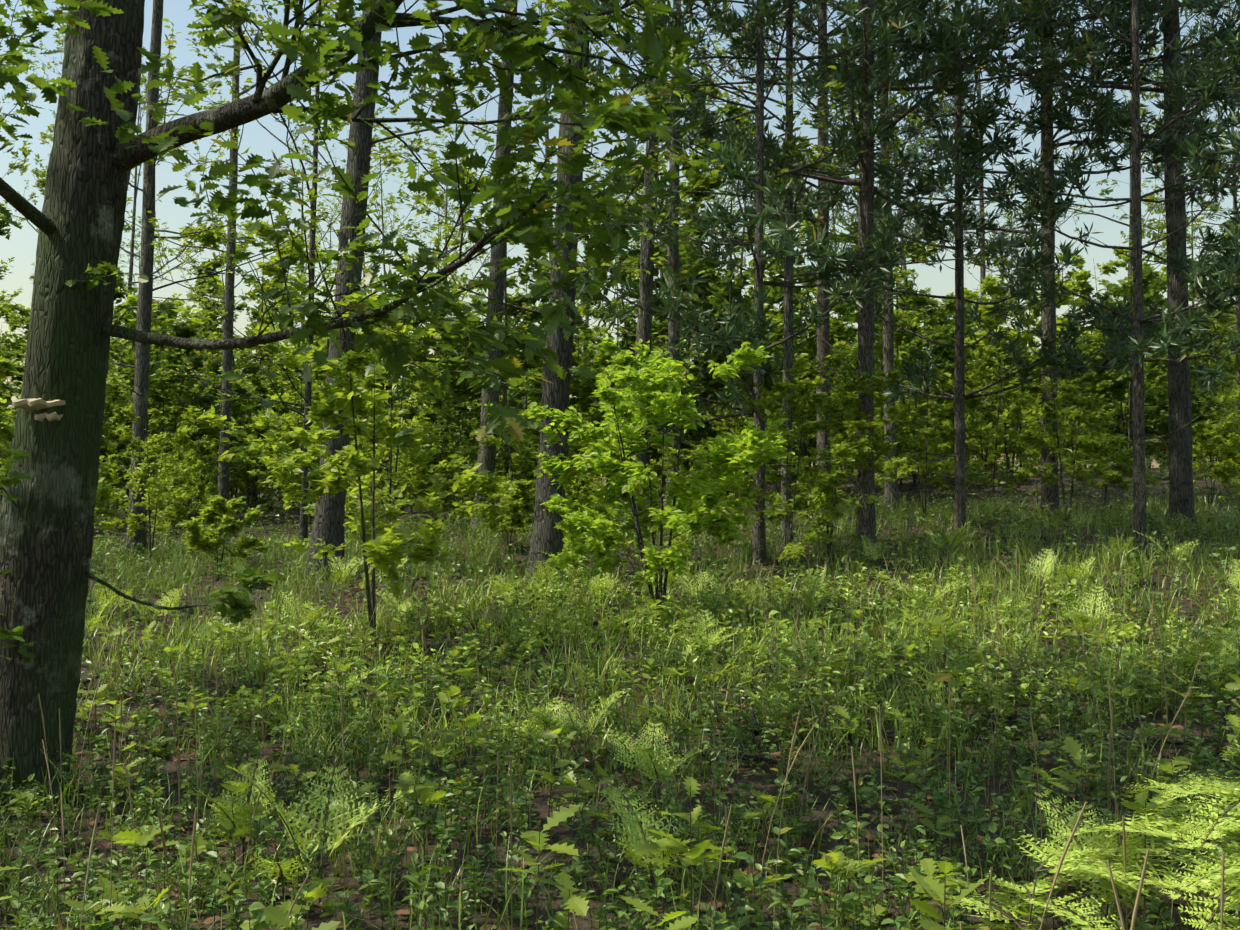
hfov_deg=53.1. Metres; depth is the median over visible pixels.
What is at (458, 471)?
young tree
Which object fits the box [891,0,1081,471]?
pine
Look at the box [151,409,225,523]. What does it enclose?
sapling
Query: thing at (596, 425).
sapling
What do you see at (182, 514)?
sapling
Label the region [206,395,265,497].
young tree
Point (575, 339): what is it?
young tree
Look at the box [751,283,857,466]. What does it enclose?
young tree
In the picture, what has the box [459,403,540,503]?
sapling
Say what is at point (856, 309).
young tree
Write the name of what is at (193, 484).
sapling
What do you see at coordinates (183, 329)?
young tree
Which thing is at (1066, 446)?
young tree
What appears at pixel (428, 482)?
sapling
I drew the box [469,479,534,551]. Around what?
sapling
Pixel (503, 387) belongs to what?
young tree
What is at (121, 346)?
young tree
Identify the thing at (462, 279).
tree
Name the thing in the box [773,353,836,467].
young tree
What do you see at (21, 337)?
young tree
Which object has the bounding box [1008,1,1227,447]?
pine
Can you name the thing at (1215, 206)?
tree
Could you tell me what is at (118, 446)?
young tree
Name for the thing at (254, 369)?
young tree
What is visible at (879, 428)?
sapling
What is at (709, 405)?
sapling
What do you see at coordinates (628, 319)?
young tree
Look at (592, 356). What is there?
young tree
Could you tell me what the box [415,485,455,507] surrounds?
sapling
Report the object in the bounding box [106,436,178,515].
young tree
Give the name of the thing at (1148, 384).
young tree
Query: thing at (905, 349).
young tree
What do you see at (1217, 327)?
young tree
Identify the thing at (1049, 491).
pine
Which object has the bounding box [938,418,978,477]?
sapling
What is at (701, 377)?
young tree
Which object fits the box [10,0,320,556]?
tree
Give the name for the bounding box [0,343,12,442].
young tree
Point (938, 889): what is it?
oak seedlings
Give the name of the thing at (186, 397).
young tree
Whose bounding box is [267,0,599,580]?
oak
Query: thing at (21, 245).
sky
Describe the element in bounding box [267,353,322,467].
young tree
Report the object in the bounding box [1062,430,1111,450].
young tree
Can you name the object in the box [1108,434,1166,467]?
young tree
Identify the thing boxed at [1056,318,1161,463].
young tree
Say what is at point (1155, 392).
young tree
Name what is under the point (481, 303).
young tree
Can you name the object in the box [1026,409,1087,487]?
sapling
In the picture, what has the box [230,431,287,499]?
sapling
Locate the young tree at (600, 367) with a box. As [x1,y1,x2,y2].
[580,351,608,454]
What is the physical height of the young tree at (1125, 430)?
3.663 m
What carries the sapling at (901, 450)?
on the plants at (560, 834)
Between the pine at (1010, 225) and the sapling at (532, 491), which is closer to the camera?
the sapling at (532, 491)
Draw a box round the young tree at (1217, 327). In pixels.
[1164,308,1238,465]
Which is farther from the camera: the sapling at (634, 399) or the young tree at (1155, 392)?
the young tree at (1155, 392)
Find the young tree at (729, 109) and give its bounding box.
[570,64,880,501]
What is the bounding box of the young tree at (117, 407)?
[112,395,183,486]
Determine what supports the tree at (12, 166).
on the plants at (560, 834)
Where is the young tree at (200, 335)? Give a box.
[110,330,249,449]
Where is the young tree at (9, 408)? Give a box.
[0,361,22,458]
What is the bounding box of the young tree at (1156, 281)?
[1128,219,1239,468]
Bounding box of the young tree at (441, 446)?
[314,322,475,510]
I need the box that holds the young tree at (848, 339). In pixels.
[769,315,876,446]
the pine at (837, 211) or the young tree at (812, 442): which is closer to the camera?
the pine at (837, 211)
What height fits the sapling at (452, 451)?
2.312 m
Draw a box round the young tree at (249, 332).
[216,328,295,453]
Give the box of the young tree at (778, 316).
[720,214,841,480]
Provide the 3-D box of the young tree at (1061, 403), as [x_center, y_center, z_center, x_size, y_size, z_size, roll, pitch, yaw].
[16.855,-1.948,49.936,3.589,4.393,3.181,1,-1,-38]
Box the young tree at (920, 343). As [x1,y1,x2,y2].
[849,308,994,484]
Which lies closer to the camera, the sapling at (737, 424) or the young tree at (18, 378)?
the sapling at (737, 424)
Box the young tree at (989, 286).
[919,264,1105,481]
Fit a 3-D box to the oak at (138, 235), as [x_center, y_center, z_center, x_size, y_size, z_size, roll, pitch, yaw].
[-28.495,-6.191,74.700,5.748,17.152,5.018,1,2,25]
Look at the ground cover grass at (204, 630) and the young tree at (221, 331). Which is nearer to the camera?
the ground cover grass at (204, 630)
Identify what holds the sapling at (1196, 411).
on the plants at (560, 834)
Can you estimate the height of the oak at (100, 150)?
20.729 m
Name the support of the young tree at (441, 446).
on the plants at (560, 834)
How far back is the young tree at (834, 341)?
39.55 m
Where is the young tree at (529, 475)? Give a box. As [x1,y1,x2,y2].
[473,436,539,492]
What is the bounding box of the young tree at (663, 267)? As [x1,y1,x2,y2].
[582,214,804,468]
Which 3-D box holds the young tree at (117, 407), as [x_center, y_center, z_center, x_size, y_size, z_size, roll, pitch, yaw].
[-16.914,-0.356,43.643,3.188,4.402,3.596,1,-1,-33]
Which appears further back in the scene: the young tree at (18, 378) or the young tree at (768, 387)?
the young tree at (18, 378)
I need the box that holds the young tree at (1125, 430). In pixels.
[1067,409,1149,459]
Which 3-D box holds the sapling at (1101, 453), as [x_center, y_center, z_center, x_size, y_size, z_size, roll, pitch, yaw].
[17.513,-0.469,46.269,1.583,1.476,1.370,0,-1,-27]
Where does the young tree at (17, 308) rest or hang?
on the plants at (560, 834)
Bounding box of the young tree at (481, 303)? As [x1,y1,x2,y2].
[349,290,518,497]
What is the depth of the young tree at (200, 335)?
45.91 m
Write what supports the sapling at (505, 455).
on the plants at (560, 834)
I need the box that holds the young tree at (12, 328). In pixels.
[0,312,29,459]
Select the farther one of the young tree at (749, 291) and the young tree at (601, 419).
the young tree at (749, 291)
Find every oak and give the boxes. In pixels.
[0,0,720,811]
[1,28,136,282]
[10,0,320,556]
[48,47,204,508]
[113,227,166,324]
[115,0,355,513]
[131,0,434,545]
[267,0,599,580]
[285,132,386,377]
[289,134,412,494]
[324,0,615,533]
[369,0,725,581]
[376,159,471,406]
[419,125,490,501]
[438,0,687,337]
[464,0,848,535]
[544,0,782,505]
[580,150,663,350]
[614,131,727,481]
[655,25,770,468]
[679,173,753,364]
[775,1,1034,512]
[796,158,854,469]
[837,40,941,459]
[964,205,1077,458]
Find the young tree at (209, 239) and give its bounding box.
[113,219,396,520]
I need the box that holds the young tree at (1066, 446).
[1062,439,1073,450]
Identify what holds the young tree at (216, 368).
on the plants at (560, 834)
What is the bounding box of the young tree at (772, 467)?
[733,427,780,472]
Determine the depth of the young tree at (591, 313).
56.73 m
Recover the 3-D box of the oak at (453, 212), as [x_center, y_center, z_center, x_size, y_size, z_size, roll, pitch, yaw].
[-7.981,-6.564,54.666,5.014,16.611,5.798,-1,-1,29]
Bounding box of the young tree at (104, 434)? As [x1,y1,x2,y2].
[102,374,176,443]
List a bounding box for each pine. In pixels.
[538,0,948,565]
[586,0,1108,553]
[682,0,980,481]
[781,0,992,366]
[793,0,1157,537]
[830,0,1239,521]
[874,0,1239,558]
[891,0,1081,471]
[974,0,1239,528]
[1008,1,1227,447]
[1125,0,1239,471]
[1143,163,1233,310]
[1193,1,1239,174]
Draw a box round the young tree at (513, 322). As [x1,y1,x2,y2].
[512,313,541,401]
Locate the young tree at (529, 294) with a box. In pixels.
[475,291,530,413]
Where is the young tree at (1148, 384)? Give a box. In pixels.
[1121,299,1236,469]
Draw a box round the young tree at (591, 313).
[536,265,616,398]
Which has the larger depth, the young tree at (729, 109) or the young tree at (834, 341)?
the young tree at (834, 341)
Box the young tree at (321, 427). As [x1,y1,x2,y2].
[271,418,351,491]
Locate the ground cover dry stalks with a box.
[21,529,1237,929]
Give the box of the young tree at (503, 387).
[360,123,592,476]
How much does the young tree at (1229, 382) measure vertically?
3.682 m
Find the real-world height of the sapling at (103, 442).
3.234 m
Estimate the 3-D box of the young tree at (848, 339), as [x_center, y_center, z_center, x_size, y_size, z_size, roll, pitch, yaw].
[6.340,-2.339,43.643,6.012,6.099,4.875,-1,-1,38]
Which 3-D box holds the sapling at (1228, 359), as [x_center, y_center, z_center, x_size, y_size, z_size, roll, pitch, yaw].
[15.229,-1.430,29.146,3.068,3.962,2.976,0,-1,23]
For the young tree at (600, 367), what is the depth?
47.49 m
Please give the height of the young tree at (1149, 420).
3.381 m
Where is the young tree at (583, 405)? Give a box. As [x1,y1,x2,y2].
[516,166,795,474]
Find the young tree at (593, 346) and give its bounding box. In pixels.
[572,297,665,359]
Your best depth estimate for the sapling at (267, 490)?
46.38 m
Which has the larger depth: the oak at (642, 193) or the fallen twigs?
the oak at (642, 193)
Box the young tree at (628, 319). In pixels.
[575,218,703,489]
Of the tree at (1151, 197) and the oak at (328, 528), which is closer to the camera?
the oak at (328, 528)
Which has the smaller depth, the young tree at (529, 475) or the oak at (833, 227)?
the young tree at (529, 475)
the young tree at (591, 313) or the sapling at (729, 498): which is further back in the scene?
the young tree at (591, 313)
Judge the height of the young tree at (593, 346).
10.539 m
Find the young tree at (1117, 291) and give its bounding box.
[1080,280,1218,433]
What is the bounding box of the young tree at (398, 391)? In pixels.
[387,384,421,406]
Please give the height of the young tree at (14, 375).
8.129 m
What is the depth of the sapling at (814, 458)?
30.30 m
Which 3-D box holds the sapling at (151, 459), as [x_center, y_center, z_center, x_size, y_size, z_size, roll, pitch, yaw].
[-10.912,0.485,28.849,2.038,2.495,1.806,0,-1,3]
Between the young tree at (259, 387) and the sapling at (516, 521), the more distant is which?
the young tree at (259, 387)
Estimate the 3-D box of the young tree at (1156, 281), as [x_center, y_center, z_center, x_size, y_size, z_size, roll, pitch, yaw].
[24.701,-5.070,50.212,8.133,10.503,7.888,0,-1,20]
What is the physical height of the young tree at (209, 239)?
9.063 m
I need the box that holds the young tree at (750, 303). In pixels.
[651,284,806,446]
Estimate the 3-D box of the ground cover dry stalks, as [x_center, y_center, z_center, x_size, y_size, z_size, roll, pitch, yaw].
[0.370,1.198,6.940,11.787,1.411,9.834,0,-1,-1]
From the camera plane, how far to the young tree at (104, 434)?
48.40 m
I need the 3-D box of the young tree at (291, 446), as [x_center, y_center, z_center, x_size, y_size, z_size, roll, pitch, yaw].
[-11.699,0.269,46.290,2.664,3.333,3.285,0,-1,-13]
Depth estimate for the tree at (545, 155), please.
42.81 m
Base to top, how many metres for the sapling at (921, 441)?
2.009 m
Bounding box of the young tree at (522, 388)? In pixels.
[509,387,540,473]
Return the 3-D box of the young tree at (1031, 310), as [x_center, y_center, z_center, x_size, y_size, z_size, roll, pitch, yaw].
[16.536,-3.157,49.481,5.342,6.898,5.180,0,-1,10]
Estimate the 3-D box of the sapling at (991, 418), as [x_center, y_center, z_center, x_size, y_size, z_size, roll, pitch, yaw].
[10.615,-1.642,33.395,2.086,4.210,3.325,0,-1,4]
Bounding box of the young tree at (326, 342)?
[237,320,366,521]
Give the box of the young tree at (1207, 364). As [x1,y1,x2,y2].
[1162,348,1234,459]
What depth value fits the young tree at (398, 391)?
74.30 m
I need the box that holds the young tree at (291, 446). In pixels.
[274,444,299,512]
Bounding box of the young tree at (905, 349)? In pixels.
[855,329,940,421]
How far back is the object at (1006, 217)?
78.71 m
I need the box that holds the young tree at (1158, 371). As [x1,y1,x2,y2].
[1036,261,1218,476]
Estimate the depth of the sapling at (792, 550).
14.84 m
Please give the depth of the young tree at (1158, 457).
63.90 m
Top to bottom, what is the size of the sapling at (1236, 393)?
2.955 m
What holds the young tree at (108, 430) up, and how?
on the plants at (560, 834)
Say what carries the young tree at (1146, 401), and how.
on the plants at (560, 834)
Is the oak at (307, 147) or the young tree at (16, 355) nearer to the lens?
the young tree at (16, 355)
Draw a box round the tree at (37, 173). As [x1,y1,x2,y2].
[0,124,218,463]
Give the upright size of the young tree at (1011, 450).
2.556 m
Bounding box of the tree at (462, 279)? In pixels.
[309,83,489,518]
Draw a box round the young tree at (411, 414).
[282,315,454,518]
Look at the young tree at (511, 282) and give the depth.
39.67 m
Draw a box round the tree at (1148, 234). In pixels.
[1098,16,1239,424]
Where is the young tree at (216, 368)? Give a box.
[103,335,263,514]
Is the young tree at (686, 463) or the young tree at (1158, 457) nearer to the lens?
the young tree at (686, 463)
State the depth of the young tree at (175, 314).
59.06 m
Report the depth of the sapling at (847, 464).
41.62 m
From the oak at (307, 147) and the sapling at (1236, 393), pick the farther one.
the oak at (307, 147)
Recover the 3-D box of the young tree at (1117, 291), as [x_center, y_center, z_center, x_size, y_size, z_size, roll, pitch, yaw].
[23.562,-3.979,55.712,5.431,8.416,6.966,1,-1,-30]
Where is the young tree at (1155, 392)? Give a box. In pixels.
[1144,360,1232,462]
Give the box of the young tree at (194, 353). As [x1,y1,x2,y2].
[101,341,240,515]
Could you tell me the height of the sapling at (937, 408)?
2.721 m
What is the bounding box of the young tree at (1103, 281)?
[1080,279,1122,333]
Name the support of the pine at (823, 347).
on the plants at (560, 834)
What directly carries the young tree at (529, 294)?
on the plants at (560, 834)
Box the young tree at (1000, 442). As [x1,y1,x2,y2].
[936,402,1019,470]
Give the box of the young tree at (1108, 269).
[1032,244,1224,450]
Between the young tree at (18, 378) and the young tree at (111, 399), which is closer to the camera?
the young tree at (111, 399)
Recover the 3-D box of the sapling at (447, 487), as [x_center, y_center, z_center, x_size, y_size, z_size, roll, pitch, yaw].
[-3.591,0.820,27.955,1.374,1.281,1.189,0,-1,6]
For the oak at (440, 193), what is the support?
on the plants at (560, 834)
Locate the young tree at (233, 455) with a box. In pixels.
[197,425,241,491]
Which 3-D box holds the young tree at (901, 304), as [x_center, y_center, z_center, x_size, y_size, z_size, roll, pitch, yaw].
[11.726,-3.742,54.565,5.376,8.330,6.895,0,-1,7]
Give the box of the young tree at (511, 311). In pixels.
[394,287,544,471]
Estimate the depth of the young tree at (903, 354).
43.04 m
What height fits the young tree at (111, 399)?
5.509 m
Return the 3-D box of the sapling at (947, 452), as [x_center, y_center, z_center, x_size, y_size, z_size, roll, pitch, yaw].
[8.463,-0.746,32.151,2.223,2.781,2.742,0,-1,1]
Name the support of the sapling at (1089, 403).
on the plants at (560, 834)
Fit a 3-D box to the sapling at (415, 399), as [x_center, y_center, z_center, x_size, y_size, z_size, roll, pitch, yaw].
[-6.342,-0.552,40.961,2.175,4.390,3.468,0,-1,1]
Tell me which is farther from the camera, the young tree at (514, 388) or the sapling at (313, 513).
the young tree at (514, 388)
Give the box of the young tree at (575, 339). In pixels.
[516,335,581,469]
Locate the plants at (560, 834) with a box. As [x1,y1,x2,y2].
[0,466,1239,929]
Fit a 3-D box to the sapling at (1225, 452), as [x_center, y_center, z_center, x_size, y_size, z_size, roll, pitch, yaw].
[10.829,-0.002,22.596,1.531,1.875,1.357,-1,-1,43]
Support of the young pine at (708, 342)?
on the plants at (560, 834)
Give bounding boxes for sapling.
[0,357,127,519]
[0,411,14,507]
[94,403,217,560]
[94,454,133,516]
[96,424,123,510]
[110,432,195,532]
[145,455,219,541]
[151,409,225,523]
[173,440,217,520]
[176,495,268,578]
[197,292,514,644]
[206,473,244,509]
[229,473,277,513]
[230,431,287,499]
[235,367,323,522]
[258,476,293,513]
[283,322,481,552]
[308,473,358,523]
[345,409,454,528]
[346,416,429,519]
[396,474,432,511]
[411,390,446,512]
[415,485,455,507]
[431,473,474,518]
[446,406,479,460]
[447,445,477,509]
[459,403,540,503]
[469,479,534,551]
[494,451,529,503]
[518,337,797,629]
[521,468,580,503]
[533,478,597,532]
[574,450,603,489]
[576,418,654,509]
[593,417,648,475]
[646,446,715,508]
[653,386,726,480]
[680,386,780,503]
[726,473,765,506]
[730,379,875,581]
[749,351,931,557]
[771,433,808,482]
[792,421,845,482]
[830,391,925,503]
[833,430,856,482]
[852,372,1004,517]
[874,364,951,484]
[876,442,923,488]
[883,415,953,497]
[920,383,998,462]
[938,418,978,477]
[943,351,1037,474]
[965,345,1040,493]
[965,425,1010,474]
[965,440,1014,470]
[971,327,1036,480]
[997,356,1161,524]
[1009,393,1069,472]
[1022,427,1040,460]
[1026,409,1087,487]
[1061,435,1156,506]
[1063,434,1110,459]
[1191,397,1239,467]
[1192,412,1239,513]
[1192,437,1221,467]
[1196,323,1239,447]
[1196,422,1239,479]
[1218,387,1239,432]
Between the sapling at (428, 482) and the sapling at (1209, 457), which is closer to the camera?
the sapling at (428, 482)
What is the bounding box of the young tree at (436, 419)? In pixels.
[384,391,454,473]
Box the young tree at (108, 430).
[102,385,203,496]
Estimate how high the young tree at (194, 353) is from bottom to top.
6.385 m
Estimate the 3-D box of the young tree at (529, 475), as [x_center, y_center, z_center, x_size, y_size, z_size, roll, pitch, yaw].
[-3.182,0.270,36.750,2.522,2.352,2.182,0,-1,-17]
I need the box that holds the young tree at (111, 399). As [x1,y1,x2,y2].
[6,393,120,463]
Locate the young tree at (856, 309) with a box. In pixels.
[794,291,916,472]
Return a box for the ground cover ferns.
[84,521,1239,929]
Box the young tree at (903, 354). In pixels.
[875,351,941,474]
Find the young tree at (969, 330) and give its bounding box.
[925,301,996,408]
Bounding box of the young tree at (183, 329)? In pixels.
[102,273,221,519]
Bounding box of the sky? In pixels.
[0,0,1239,487]
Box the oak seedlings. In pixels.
[0,595,1239,929]
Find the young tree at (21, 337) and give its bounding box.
[0,214,28,443]
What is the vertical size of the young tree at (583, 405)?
8.938 m
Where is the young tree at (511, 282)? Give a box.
[436,249,582,503]
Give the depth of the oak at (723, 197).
50.66 m
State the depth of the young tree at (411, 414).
30.92 m
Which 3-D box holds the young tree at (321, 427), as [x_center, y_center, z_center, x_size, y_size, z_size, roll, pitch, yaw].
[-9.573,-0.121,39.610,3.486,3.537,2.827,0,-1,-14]
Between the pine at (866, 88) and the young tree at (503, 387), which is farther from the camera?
the young tree at (503, 387)
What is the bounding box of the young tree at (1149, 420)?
[1110,388,1203,468]
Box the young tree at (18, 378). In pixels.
[0,367,23,423]
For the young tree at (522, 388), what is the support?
on the plants at (560, 834)
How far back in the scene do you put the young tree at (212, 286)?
49.08 m
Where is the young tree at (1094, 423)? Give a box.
[1063,358,1132,466]
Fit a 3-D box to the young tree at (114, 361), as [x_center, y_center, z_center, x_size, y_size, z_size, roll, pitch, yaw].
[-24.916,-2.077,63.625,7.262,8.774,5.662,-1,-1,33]
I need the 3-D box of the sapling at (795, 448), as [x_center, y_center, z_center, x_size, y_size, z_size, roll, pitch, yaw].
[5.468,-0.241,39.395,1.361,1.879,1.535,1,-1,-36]
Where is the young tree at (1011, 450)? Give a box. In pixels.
[1008,444,1028,466]
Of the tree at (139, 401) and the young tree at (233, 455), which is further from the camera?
the young tree at (233, 455)
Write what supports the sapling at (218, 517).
on the plants at (560, 834)
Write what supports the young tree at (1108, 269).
on the plants at (560, 834)
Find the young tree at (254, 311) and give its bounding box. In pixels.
[213,275,332,503]
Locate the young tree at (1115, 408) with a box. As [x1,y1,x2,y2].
[993,335,1127,444]
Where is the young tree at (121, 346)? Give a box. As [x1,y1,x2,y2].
[114,341,218,510]
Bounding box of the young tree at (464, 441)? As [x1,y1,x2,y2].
[405,351,510,513]
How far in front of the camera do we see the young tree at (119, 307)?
57.23 m
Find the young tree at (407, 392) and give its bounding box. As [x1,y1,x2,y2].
[356,312,447,445]
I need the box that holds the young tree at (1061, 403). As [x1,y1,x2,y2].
[1021,390,1078,469]
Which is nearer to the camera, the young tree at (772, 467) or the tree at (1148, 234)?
the tree at (1148, 234)
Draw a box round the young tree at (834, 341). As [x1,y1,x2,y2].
[794,277,896,447]
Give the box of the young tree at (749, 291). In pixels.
[685,272,753,440]
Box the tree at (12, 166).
[0,37,35,349]
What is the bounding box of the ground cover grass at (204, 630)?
[0,490,1239,929]
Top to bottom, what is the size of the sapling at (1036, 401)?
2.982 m
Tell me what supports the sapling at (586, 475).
on the plants at (560, 834)
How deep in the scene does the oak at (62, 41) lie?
45.48 m
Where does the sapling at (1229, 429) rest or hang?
on the plants at (560, 834)
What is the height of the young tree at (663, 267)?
9.275 m
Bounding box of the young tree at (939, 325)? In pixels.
[894,309,978,454]
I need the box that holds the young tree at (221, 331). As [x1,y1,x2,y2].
[185,321,243,498]
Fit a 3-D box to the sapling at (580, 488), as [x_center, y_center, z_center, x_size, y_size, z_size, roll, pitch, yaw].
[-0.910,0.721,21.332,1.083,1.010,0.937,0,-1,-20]
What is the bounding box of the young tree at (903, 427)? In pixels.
[895,399,936,479]
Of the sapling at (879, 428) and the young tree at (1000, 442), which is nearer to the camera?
the sapling at (879, 428)
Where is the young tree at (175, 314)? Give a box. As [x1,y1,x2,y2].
[109,302,177,401]
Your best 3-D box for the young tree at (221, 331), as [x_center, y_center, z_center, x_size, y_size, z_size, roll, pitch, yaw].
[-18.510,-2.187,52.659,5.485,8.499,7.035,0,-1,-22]
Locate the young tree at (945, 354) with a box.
[878,280,1040,472]
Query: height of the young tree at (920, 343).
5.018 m
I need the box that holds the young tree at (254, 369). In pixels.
[214,345,276,483]
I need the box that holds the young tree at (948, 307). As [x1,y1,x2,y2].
[830,213,1009,478]
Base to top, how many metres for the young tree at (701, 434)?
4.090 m
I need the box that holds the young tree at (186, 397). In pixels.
[98,346,258,526]
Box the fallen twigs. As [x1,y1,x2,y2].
[79,536,1237,768]
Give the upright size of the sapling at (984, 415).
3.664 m
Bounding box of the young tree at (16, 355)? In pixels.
[0,310,111,421]
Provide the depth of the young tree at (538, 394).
33.74 m
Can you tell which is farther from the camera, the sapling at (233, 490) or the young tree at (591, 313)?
the young tree at (591, 313)
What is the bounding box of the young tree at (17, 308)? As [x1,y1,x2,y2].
[0,290,30,396]
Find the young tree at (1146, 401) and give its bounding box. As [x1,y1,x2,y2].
[1066,370,1157,451]
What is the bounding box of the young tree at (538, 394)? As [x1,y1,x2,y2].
[499,301,612,495]
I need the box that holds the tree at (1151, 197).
[1056,51,1239,449]
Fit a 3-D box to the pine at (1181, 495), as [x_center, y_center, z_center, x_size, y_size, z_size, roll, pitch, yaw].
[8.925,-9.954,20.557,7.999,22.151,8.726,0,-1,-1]
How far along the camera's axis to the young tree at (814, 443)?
50.89 m
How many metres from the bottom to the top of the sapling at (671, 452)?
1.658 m
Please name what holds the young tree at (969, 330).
on the plants at (560, 834)
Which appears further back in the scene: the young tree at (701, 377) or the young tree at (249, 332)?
the young tree at (249, 332)
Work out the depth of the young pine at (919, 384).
18.52 m
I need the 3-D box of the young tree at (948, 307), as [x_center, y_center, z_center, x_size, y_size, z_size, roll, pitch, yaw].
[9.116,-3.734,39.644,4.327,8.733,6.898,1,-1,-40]
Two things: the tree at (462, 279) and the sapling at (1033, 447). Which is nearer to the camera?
the tree at (462, 279)
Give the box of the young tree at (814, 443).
[798,434,830,465]
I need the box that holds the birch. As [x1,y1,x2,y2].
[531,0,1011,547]
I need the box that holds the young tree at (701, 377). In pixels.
[569,238,807,462]
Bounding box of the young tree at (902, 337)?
[792,301,945,487]
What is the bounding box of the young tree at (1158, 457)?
[1132,444,1159,466]
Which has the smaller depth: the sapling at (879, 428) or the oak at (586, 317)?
the sapling at (879, 428)
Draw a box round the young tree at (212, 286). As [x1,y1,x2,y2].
[118,249,303,500]
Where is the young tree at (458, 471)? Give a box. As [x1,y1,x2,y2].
[416,454,476,501]
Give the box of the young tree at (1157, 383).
[1088,324,1167,438]
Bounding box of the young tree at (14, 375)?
[0,351,23,406]
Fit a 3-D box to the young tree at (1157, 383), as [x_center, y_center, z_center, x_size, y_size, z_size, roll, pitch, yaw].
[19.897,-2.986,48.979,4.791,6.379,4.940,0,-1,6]
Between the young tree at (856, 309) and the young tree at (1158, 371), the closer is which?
the young tree at (1158, 371)
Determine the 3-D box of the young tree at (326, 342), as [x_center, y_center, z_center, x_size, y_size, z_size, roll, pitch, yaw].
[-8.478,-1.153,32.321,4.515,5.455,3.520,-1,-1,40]
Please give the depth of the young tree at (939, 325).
72.95 m
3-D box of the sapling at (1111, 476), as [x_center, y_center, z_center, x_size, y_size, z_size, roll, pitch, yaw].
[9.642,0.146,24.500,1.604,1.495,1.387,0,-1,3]
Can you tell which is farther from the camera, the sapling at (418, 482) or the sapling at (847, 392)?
the sapling at (418, 482)
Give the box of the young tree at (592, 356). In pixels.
[579,337,704,477]
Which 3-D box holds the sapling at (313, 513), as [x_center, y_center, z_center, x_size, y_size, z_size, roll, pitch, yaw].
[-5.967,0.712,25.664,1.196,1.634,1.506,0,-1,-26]
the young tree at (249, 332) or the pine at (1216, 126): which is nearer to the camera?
the pine at (1216, 126)
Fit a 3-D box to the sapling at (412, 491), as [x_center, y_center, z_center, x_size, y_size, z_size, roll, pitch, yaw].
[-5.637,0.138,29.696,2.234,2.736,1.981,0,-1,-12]
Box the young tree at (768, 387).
[687,310,816,496]
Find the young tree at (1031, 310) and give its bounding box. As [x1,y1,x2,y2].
[967,306,1107,465]
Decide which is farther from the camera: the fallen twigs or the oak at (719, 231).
the oak at (719, 231)
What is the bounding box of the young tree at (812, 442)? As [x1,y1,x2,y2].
[811,368,852,468]
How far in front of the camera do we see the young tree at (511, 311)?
30.89 m
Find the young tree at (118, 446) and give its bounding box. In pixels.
[98,439,159,520]
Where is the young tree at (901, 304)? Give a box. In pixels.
[844,287,941,411]
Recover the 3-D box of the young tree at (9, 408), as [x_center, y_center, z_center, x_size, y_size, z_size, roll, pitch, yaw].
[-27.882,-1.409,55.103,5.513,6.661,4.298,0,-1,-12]
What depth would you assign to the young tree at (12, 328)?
58.43 m
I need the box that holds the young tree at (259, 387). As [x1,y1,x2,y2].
[182,367,317,523]
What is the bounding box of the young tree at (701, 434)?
[603,357,724,493]
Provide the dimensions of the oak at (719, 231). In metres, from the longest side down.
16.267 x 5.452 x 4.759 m
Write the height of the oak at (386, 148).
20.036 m
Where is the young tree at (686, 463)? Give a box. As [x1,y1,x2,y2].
[650,446,694,484]
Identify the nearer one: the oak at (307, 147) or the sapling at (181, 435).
the sapling at (181, 435)
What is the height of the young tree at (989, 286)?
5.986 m
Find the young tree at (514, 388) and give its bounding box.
[476,368,541,475]
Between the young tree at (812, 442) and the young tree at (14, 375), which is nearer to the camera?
the young tree at (812, 442)
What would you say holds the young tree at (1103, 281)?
on the plants at (560, 834)
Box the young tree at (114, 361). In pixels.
[105,338,122,447]
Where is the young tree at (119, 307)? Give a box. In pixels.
[108,302,178,446]
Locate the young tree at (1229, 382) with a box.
[1201,370,1236,435]
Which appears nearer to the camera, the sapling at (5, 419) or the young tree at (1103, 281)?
the sapling at (5, 419)
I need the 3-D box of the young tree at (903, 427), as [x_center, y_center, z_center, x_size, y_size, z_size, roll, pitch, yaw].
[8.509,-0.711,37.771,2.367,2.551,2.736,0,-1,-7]
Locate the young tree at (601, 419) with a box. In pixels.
[532,405,604,476]
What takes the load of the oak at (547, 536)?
on the plants at (560, 834)
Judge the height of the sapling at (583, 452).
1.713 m
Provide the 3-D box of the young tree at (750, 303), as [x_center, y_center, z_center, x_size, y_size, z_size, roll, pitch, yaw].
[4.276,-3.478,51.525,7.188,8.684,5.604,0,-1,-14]
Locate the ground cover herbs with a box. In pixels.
[0,446,1239,929]
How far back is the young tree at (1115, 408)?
45.06 m

